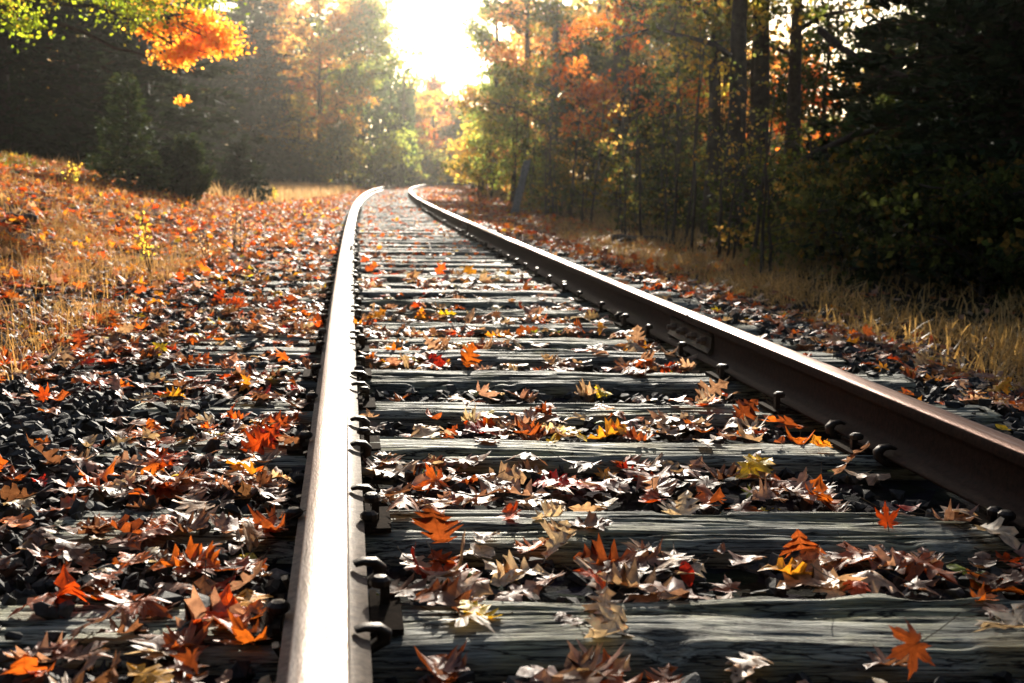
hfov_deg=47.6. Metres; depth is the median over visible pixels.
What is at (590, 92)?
maple tree
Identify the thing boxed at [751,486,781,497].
maple leaf
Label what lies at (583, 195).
bare sapling
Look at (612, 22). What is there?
broadleaf tree
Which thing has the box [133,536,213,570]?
maple leaf
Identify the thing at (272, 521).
maple leaf
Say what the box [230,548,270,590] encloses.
oak leaf
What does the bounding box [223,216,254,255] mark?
weed
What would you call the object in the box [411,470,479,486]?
oak leaf
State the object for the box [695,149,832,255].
woodland bush
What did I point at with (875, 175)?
woodland bush
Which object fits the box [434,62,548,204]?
broadleaf tree
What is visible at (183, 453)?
oak leaf
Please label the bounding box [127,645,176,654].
maple leaf
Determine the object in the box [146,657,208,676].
maple leaf
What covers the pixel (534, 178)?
bare sapling
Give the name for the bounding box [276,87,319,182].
broadleaf tree
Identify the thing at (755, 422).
maple leaf
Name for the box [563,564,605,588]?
oak leaf
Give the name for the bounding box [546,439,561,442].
oval leaf
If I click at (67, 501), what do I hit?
oak leaf
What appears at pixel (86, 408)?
ballast
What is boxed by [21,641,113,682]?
maple leaf
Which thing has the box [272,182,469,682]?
steel rail
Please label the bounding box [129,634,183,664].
oak leaf
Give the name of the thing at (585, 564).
oak leaf
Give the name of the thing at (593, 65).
broadleaf tree
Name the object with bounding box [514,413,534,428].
maple leaf
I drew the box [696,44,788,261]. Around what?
bare sapling
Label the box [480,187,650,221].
dry grass
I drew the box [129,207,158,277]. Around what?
weed
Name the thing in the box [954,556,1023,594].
oak leaf
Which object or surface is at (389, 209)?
cross tie
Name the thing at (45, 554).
maple leaf
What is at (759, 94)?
oak tree
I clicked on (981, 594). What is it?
maple leaf
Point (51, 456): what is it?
oak leaf
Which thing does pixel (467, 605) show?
oak leaf
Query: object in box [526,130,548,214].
bare sapling
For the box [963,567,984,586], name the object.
oak leaf
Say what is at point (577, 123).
bare sapling
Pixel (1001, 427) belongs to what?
oval leaf
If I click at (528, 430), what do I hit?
oak leaf
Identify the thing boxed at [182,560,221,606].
oak leaf
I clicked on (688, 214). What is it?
bare sapling
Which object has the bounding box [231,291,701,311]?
cross tie
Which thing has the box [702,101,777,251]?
bare sapling
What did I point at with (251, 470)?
maple leaf
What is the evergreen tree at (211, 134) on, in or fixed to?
on the ground at (926, 490)
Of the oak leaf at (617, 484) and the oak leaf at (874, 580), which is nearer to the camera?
the oak leaf at (874, 580)
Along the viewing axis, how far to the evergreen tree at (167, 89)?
30.49 m
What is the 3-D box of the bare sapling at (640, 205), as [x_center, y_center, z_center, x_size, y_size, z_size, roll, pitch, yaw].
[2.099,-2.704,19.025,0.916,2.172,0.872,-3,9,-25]
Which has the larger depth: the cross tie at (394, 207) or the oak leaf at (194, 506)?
the cross tie at (394, 207)
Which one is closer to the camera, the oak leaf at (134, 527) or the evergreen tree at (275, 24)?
the oak leaf at (134, 527)
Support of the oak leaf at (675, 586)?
on the ballast
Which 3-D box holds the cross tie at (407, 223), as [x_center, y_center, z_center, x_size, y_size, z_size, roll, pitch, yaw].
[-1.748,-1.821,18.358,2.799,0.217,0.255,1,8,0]
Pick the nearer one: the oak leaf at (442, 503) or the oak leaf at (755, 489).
the oak leaf at (442, 503)
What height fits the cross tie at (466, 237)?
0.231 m
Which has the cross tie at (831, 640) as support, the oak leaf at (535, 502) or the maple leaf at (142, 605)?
the maple leaf at (142, 605)
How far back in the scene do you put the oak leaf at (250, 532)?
2.32 m
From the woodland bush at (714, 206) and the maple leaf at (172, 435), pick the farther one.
the woodland bush at (714, 206)
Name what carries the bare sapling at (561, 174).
on the ground at (926, 490)
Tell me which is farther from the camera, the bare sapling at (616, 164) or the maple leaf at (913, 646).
the bare sapling at (616, 164)
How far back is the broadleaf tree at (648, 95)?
26.30 m
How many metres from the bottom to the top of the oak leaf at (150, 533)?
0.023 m
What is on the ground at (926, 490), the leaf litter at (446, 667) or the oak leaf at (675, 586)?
the leaf litter at (446, 667)
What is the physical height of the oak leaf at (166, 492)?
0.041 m
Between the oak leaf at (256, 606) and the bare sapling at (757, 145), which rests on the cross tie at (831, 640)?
the oak leaf at (256, 606)
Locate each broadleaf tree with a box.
[224,0,345,182]
[238,0,380,183]
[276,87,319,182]
[306,0,430,188]
[393,78,449,163]
[415,69,464,175]
[429,103,487,182]
[430,109,472,185]
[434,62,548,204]
[440,0,654,188]
[440,114,488,187]
[446,70,490,190]
[454,0,537,193]
[473,0,587,195]
[512,0,657,185]
[527,21,676,191]
[559,0,751,180]
[604,0,782,203]
[608,12,621,205]
[623,0,863,164]
[630,0,937,161]
[666,27,872,186]
[698,0,943,182]
[835,4,983,119]
[860,0,971,108]
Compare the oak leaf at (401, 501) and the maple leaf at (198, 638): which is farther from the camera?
the oak leaf at (401, 501)
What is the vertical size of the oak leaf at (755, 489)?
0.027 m
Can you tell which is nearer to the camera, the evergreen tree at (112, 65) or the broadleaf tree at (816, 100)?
the evergreen tree at (112, 65)
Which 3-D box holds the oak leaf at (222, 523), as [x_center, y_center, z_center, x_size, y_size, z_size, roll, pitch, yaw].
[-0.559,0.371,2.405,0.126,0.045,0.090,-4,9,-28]
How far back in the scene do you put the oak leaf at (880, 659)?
1.81 m
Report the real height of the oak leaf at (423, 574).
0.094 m
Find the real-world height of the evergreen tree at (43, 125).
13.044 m
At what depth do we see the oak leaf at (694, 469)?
3.03 m
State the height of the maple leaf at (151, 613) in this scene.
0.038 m
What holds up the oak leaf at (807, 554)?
on the ground at (926, 490)
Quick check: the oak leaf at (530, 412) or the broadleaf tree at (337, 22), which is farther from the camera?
the broadleaf tree at (337, 22)
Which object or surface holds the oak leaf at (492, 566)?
on the ballast
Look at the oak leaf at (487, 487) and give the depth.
2.75 m
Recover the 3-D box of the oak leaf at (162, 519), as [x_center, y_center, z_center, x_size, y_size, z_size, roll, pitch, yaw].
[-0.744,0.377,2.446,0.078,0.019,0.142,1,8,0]
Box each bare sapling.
[469,146,487,196]
[475,130,497,198]
[477,133,490,196]
[478,125,495,196]
[478,139,496,196]
[482,126,496,196]
[485,118,502,198]
[487,142,506,197]
[490,135,532,205]
[495,91,532,197]
[509,93,536,205]
[520,142,541,205]
[520,149,549,192]
[522,94,554,205]
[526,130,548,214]
[528,74,560,206]
[530,104,565,213]
[532,93,565,213]
[532,115,566,212]
[535,86,577,213]
[536,96,562,197]
[543,139,570,208]
[544,145,569,212]
[553,118,583,176]
[555,123,592,215]
[555,127,604,224]
[559,74,599,216]
[563,121,604,219]
[569,55,625,223]
[579,76,628,213]
[595,117,642,234]
[595,124,636,232]
[596,122,645,217]
[600,71,649,224]
[607,44,666,224]
[612,56,675,226]
[614,109,668,235]
[629,74,679,234]
[636,81,690,233]
[647,97,707,244]
[650,26,720,251]
[651,93,698,236]
[661,17,728,244]
[665,53,693,228]
[689,104,751,240]
[690,76,764,259]
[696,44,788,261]
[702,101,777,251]
[704,134,763,245]
[708,72,762,238]
[708,110,787,259]
[711,98,820,263]
[714,128,815,275]
[726,107,801,274]
[735,105,763,247]
[823,114,845,190]
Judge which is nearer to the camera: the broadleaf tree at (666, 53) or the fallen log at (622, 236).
the fallen log at (622, 236)
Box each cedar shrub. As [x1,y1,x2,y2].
[130,135,198,194]
[171,130,216,201]
[210,138,277,201]
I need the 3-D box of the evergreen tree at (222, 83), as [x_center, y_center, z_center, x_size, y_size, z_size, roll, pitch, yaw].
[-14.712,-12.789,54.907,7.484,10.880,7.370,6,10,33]
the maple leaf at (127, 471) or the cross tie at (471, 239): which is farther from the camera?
the cross tie at (471, 239)
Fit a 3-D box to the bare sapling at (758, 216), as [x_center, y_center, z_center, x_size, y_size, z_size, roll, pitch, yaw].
[2.781,-1.760,13.088,1.003,1.943,0.958,-1,8,-13]
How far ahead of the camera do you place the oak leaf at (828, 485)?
2.90 m
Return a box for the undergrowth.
[580,193,1020,289]
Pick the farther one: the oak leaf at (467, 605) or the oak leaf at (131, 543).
the oak leaf at (131, 543)
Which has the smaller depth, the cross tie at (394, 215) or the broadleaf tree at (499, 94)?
the cross tie at (394, 215)
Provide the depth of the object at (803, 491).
2.77 m
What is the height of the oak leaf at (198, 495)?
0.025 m
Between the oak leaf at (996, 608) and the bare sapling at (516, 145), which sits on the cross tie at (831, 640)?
the oak leaf at (996, 608)
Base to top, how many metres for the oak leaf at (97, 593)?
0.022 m
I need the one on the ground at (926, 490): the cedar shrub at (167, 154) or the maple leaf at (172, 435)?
the cedar shrub at (167, 154)
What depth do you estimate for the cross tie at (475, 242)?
12.89 m
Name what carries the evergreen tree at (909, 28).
on the ground at (926, 490)
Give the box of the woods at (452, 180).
[414,90,471,182]
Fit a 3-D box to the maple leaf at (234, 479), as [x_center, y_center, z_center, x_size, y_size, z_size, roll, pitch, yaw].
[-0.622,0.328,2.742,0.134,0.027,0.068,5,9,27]
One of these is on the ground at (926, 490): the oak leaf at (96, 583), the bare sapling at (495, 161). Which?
the bare sapling at (495, 161)
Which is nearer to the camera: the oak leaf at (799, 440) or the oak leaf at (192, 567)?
the oak leaf at (192, 567)
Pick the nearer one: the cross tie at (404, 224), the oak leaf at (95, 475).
the oak leaf at (95, 475)
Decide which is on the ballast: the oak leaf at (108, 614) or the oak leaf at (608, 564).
the oak leaf at (608, 564)
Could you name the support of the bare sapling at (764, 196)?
on the ground at (926, 490)
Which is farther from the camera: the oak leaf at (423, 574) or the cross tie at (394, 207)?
the cross tie at (394, 207)
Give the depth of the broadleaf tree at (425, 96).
89.76 m
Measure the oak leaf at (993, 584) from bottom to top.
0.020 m
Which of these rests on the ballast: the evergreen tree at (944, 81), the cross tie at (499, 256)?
the cross tie at (499, 256)
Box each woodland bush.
[273,138,351,182]
[303,117,370,185]
[365,138,428,184]
[409,142,449,186]
[514,145,603,213]
[545,152,699,217]
[607,145,725,231]
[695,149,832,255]
[697,134,863,241]
[717,138,915,273]
[751,92,950,247]
[756,138,988,287]
[842,151,1023,301]
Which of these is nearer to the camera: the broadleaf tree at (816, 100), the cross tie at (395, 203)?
the cross tie at (395, 203)
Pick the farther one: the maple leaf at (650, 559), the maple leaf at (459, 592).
the maple leaf at (650, 559)
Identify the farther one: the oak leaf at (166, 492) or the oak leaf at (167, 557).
the oak leaf at (166, 492)
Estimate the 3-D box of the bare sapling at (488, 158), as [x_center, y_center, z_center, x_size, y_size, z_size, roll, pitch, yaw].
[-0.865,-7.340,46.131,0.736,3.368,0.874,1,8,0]
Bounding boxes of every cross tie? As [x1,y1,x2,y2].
[0,574,1023,682]
[43,492,1023,568]
[96,427,925,479]
[128,386,1005,432]
[153,356,916,398]
[175,334,845,373]
[188,324,797,352]
[203,309,760,338]
[223,298,730,323]
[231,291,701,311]
[244,275,646,290]
[254,281,681,299]
[255,267,630,283]
[265,257,598,268]
[266,260,612,275]
[275,251,583,264]
[280,242,548,251]
[282,244,564,256]
[295,236,534,245]
[296,248,574,260]
[298,238,552,248]
[302,229,521,237]
[302,231,524,239]
[305,235,537,241]
[307,224,494,231]
[308,221,489,227]
[308,223,494,229]
[311,217,475,222]
[312,228,512,235]
[313,215,472,220]
[314,215,440,221]
[317,220,489,225]
[322,215,434,218]
[323,219,489,224]
[326,225,513,232]
[331,206,422,209]
[335,210,467,216]
[338,201,437,203]
[339,205,418,206]
[341,209,425,212]
[344,213,466,218]
[346,208,447,211]
[347,209,461,214]
[347,212,466,216]
[349,202,432,203]
[350,207,420,208]
[359,207,423,210]
[362,204,408,204]
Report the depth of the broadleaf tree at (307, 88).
68.71 m
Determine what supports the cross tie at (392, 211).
on the ballast
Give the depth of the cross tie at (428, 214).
21.98 m
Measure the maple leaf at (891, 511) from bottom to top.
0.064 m
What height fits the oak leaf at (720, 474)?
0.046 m
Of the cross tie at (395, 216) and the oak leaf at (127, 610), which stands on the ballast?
the cross tie at (395, 216)
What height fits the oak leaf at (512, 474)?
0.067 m
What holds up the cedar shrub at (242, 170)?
on the ground at (926, 490)
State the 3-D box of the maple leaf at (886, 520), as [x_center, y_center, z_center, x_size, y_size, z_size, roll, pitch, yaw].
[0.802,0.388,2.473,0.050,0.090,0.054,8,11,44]
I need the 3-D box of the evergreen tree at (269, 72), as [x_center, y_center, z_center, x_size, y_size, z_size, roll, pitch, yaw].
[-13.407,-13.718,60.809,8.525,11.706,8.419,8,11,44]
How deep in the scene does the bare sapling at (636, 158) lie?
22.77 m
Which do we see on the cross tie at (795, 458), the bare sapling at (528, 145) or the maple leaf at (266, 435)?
the maple leaf at (266, 435)
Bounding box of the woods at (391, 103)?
[22,0,417,187]
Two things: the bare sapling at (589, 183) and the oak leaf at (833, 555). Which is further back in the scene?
the bare sapling at (589, 183)
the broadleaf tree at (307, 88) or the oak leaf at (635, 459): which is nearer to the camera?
the oak leaf at (635, 459)
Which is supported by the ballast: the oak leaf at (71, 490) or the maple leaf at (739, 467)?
the oak leaf at (71, 490)
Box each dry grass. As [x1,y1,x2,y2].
[0,149,247,264]
[0,200,236,379]
[1,147,362,202]
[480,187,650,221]
[519,213,1023,394]
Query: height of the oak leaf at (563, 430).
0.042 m
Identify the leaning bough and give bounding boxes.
[726,123,902,211]
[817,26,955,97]
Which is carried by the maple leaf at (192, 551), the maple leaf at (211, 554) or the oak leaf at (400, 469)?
the maple leaf at (211, 554)
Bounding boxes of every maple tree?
[0,0,257,106]
[530,0,729,205]
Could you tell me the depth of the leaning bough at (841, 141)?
14.27 m
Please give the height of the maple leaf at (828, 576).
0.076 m
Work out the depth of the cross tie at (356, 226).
15.60 m
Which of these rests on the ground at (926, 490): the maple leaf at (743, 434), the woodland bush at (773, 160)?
the woodland bush at (773, 160)
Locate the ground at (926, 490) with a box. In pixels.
[0,158,1023,682]
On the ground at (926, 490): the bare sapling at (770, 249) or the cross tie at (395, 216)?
the bare sapling at (770, 249)
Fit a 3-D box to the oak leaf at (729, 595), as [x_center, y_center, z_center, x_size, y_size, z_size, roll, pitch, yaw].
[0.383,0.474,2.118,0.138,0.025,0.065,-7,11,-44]
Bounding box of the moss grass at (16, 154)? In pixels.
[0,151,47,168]
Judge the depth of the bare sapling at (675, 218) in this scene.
17.22 m
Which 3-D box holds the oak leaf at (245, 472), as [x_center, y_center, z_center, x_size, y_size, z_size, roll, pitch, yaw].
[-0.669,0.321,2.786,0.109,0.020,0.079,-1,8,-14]
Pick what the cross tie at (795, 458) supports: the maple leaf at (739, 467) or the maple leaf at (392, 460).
the maple leaf at (392, 460)
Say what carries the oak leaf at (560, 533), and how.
on the ballast
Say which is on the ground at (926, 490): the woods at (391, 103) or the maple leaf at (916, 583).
the woods at (391, 103)
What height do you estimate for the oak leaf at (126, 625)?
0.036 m
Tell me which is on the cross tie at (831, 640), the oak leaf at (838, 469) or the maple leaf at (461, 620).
the maple leaf at (461, 620)
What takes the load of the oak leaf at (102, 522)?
on the ballast
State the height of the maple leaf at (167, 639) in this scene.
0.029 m
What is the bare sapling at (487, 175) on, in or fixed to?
on the ground at (926, 490)
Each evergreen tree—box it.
[0,0,143,171]
[0,0,234,186]
[7,2,154,161]
[15,0,276,196]
[20,1,225,162]
[149,1,233,170]
[153,2,291,181]
[202,0,333,185]
[241,11,337,185]
[798,0,1009,275]
[800,25,927,187]
[848,0,1023,290]
[854,0,1023,284]
[893,16,1003,161]
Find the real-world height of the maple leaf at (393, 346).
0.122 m
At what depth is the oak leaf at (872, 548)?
2.38 m
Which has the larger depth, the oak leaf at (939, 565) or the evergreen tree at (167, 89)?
the evergreen tree at (167, 89)
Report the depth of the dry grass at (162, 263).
8.20 m
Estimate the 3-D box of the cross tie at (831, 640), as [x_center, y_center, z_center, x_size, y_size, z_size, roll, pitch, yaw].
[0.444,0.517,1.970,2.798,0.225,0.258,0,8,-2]
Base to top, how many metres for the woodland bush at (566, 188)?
2.013 m
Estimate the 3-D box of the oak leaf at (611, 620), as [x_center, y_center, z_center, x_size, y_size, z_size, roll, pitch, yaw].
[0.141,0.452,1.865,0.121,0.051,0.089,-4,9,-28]
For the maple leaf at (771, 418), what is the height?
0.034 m
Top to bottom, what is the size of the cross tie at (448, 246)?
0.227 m
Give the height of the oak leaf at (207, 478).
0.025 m
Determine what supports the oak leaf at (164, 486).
on the ballast
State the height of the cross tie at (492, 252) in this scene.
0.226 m
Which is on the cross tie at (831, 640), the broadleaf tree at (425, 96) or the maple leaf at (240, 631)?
the maple leaf at (240, 631)
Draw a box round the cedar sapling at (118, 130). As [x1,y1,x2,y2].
[82,72,174,194]
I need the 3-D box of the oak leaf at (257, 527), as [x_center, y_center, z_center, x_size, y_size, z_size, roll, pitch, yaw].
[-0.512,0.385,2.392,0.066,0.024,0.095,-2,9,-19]
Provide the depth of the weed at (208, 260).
9.49 m
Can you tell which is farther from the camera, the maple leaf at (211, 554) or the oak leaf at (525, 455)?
the oak leaf at (525, 455)
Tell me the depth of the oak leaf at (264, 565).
2.19 m
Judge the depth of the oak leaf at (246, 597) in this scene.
2.01 m
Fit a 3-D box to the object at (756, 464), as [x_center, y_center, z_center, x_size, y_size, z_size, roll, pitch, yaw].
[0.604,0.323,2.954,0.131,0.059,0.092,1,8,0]
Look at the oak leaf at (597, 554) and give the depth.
2.31 m
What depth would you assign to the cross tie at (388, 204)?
29.75 m
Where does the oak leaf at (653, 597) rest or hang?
on the ballast
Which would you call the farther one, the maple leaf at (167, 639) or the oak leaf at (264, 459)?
the oak leaf at (264, 459)
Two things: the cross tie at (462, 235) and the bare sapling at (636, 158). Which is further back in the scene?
the bare sapling at (636, 158)
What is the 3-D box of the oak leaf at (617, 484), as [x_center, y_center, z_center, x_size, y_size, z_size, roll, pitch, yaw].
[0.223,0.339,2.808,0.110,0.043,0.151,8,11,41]
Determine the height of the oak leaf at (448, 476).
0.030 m
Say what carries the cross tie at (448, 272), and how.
on the ballast
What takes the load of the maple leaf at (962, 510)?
on the cross tie at (388, 532)
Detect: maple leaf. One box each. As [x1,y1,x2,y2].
[3,630,93,662]
[21,637,79,652]
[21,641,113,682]
[27,542,67,557]
[30,436,69,446]
[31,383,50,402]
[79,596,177,620]
[102,467,151,473]
[116,519,167,543]
[125,628,203,655]
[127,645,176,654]
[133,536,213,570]
[137,602,177,617]
[138,436,178,476]
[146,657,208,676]
[151,432,183,444]
[163,618,212,654]
[165,463,219,481]
[165,532,228,559]
[173,470,203,482]
[175,585,245,631]
[194,450,218,460]
[205,431,223,435]
[212,434,247,442]
[215,609,282,644]
[223,529,267,571]
[226,551,267,576]
[229,473,272,485]
[231,422,281,454]
[233,460,271,485]
[247,504,306,531]
[280,422,310,444]
[354,318,361,329]
[373,455,406,463]
[385,342,401,349]
[396,488,454,506]
[411,508,463,544]
[415,576,471,612]
[416,463,448,492]
[420,605,495,633]
[422,503,444,515]
[427,569,508,597]
[453,575,487,611]
[486,430,520,438]
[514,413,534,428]
[594,467,618,485]
[620,538,687,555]
[626,538,662,578]
[647,398,686,418]
[689,476,722,487]
[711,574,765,592]
[725,497,762,511]
[731,421,788,443]
[732,463,769,479]
[738,471,796,481]
[741,415,768,428]
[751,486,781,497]
[758,414,808,421]
[762,393,807,429]
[781,467,825,492]
[810,564,866,583]
[861,497,914,515]
[869,559,939,595]
[874,502,899,531]
[875,361,888,372]
[886,612,959,679]
[907,506,978,518]
[911,499,977,521]
[950,582,997,606]
[974,547,1023,564]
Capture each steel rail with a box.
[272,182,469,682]
[408,183,1023,527]
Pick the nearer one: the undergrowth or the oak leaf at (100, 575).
the oak leaf at (100, 575)
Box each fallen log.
[3,212,37,222]
[611,234,706,241]
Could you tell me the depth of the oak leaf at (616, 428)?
3.44 m
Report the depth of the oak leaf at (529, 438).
3.40 m
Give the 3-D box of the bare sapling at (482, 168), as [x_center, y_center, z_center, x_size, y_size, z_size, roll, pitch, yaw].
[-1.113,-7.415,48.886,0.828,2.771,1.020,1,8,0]
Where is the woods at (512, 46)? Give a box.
[489,0,972,190]
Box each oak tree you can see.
[578,0,843,253]
[634,0,812,218]
[641,0,789,238]
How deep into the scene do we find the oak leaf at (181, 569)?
2.12 m
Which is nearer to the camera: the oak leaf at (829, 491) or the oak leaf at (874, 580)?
the oak leaf at (874, 580)
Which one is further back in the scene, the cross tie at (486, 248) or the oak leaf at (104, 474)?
the cross tie at (486, 248)
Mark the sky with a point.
(429, 25)
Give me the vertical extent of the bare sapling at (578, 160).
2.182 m
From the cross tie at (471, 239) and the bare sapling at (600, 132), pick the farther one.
the bare sapling at (600, 132)
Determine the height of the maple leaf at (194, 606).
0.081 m
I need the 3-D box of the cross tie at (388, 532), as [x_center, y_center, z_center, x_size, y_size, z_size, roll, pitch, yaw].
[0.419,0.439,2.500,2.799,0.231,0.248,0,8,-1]
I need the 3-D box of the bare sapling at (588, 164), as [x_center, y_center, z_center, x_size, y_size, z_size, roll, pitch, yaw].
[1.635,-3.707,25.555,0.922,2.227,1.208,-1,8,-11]
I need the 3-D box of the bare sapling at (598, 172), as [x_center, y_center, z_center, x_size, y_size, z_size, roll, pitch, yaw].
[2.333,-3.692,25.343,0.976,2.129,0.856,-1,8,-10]
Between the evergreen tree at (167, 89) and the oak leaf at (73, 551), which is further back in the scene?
the evergreen tree at (167, 89)
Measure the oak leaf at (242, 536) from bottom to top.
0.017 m
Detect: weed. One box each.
[61,161,82,185]
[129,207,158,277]
[193,227,213,267]
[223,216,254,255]
[227,200,241,252]
[271,185,277,202]
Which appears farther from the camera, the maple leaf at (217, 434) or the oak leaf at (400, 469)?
the maple leaf at (217, 434)
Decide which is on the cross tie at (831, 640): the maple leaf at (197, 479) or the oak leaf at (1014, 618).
the oak leaf at (1014, 618)
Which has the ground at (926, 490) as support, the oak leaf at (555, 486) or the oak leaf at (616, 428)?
the oak leaf at (555, 486)
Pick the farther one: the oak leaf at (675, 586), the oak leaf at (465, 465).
the oak leaf at (465, 465)
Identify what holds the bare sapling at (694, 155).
on the ground at (926, 490)
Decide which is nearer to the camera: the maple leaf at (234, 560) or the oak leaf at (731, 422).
the maple leaf at (234, 560)
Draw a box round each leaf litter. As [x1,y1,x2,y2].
[0,153,1021,349]
[0,285,1023,682]
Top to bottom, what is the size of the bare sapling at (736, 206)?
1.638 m
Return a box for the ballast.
[0,208,1023,682]
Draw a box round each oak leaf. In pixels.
[0,513,33,527]
[0,550,20,568]
[1,457,32,480]
[7,593,75,617]
[19,422,61,464]
[22,493,88,512]
[23,526,61,550]
[31,530,92,564]
[34,487,84,494]
[40,473,92,486]
[44,518,109,534]
[47,561,92,574]
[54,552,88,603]
[65,447,100,458]
[69,596,130,639]
[76,451,123,490]
[76,512,124,529]
[77,469,120,487]
[78,575,128,599]
[79,569,127,591]
[81,508,119,528]
[82,609,149,634]
[84,505,143,533]
[89,552,138,579]
[89,564,124,584]
[91,458,146,494]
[99,592,152,623]
[106,532,145,552]
[107,424,134,438]
[110,451,146,465]
[116,550,159,563]
[119,427,153,437]
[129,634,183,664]
[130,483,183,498]
[135,525,172,540]
[136,474,165,481]
[141,436,175,448]
[141,512,184,531]
[145,482,182,489]
[147,450,179,471]
[152,582,201,596]
[153,511,181,533]
[153,540,171,561]
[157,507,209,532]
[158,448,191,457]
[163,467,192,483]
[163,494,217,513]
[167,495,233,524]
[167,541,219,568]
[173,565,215,577]
[173,566,202,573]
[175,489,209,500]
[176,431,223,444]
[178,470,218,492]
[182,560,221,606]
[185,566,250,592]
[188,468,217,482]
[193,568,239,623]
[201,599,266,625]
[206,494,234,508]
[209,512,277,532]
[210,547,255,571]
[212,609,254,644]
[221,456,244,476]
[223,471,249,477]
[230,435,284,441]
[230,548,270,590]
[232,522,287,541]
[235,588,273,617]
[236,466,294,485]
[237,553,257,558]
[239,510,259,551]
[240,474,269,488]
[245,558,267,571]
[247,447,278,462]
[250,518,282,532]
[253,478,289,499]
[361,454,388,468]
[366,452,431,476]
[375,481,412,497]
[387,494,420,511]
[390,573,428,601]
[394,556,479,573]
[397,546,430,574]
[399,479,446,490]
[402,555,463,575]
[407,472,456,482]
[410,424,449,437]
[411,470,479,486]
[411,543,426,578]
[417,497,447,509]
[424,498,453,506]
[426,451,490,468]
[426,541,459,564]
[427,530,464,580]
[442,488,499,506]
[445,478,511,495]
[455,419,499,432]
[456,470,504,483]
[457,542,494,558]
[457,600,513,617]
[464,417,501,426]
[464,461,526,483]
[467,411,501,425]
[473,553,524,581]
[490,550,563,586]
[492,412,542,425]
[493,452,547,465]
[493,580,553,601]
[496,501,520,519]
[498,422,545,434]
[501,478,564,497]
[502,406,540,422]
[503,488,538,507]
[503,497,566,506]
[514,536,547,553]
[516,459,561,474]
[519,417,544,440]
[523,498,566,519]
[532,469,592,487]
[534,568,565,584]
[538,516,576,563]
[542,468,581,493]
[545,510,613,530]
[549,451,602,471]
[551,425,586,440]
[552,422,578,436]
[553,611,584,625]
[555,477,612,490]
[559,502,606,511]
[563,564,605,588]
[567,638,624,676]
[568,475,632,492]
[572,418,629,439]
[573,533,651,565]
[573,555,617,590]
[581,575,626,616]
[582,604,634,637]
[583,556,648,570]
[594,497,617,506]
[597,559,705,599]
[604,560,684,579]
[609,461,681,489]
[611,577,704,598]
[612,453,657,467]
[615,452,664,472]
[617,589,661,601]
[638,479,677,496]
[638,480,666,502]
[642,465,673,489]
[655,422,711,429]
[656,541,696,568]
[656,551,705,567]
[658,490,701,514]
[660,413,697,423]
[673,557,709,577]
[675,448,708,478]
[683,414,713,426]
[693,437,716,447]
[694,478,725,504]
[696,456,740,479]
[703,592,732,599]
[704,451,760,472]
[723,416,743,430]
[725,651,773,682]
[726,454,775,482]
[727,550,765,566]
[730,482,778,492]
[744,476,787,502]
[744,557,812,574]
[764,474,794,488]
[767,478,790,487]
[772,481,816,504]
[776,556,847,591]
[779,529,825,557]
[785,426,814,444]
[787,553,847,571]
[793,545,820,590]
[796,554,851,566]
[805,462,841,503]
[809,478,836,493]
[810,580,845,598]
[820,499,851,511]
[820,551,864,564]
[824,489,833,497]
[830,442,869,477]
[830,460,890,484]
[837,531,889,564]
[839,570,920,599]
[843,575,870,594]
[854,544,887,559]
[856,644,908,670]
[858,562,905,574]
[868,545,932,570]
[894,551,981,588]
[900,552,973,588]
[910,547,943,562]
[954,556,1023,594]
[957,516,1020,549]
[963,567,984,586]
[965,574,1020,588]
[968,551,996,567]
[971,570,1010,579]
[974,603,1023,631]
[982,602,1012,620]
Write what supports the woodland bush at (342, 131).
on the ground at (926, 490)
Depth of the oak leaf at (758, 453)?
3.05 m
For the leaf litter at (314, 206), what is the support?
on the ground at (926, 490)
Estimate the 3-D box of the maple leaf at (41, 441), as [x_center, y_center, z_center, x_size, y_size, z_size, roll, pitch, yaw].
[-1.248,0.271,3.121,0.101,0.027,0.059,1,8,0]
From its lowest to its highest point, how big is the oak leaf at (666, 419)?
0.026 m
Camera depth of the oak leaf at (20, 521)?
2.45 m
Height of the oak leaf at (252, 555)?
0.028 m
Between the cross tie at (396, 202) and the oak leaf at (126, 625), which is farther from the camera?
the cross tie at (396, 202)
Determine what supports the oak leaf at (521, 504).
on the ballast
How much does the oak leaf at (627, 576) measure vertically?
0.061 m
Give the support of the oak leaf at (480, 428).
on the ballast
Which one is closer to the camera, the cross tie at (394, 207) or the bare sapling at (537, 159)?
the cross tie at (394, 207)
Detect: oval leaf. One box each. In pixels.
[30,632,80,655]
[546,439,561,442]
[679,560,693,588]
[946,564,967,573]
[995,424,1014,430]
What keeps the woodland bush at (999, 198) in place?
on the ground at (926, 490)
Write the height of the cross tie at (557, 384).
0.235 m
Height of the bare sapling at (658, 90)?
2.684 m
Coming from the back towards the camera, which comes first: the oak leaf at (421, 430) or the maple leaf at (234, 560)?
the oak leaf at (421, 430)
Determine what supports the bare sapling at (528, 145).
on the ground at (926, 490)
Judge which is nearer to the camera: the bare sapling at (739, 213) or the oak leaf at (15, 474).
the oak leaf at (15, 474)
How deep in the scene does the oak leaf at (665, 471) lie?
2.80 m
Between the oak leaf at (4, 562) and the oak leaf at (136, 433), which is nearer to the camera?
the oak leaf at (4, 562)
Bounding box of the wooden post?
[510,159,530,213]
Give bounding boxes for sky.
[48,0,926,177]
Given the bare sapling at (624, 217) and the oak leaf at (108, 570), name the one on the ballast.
the oak leaf at (108, 570)

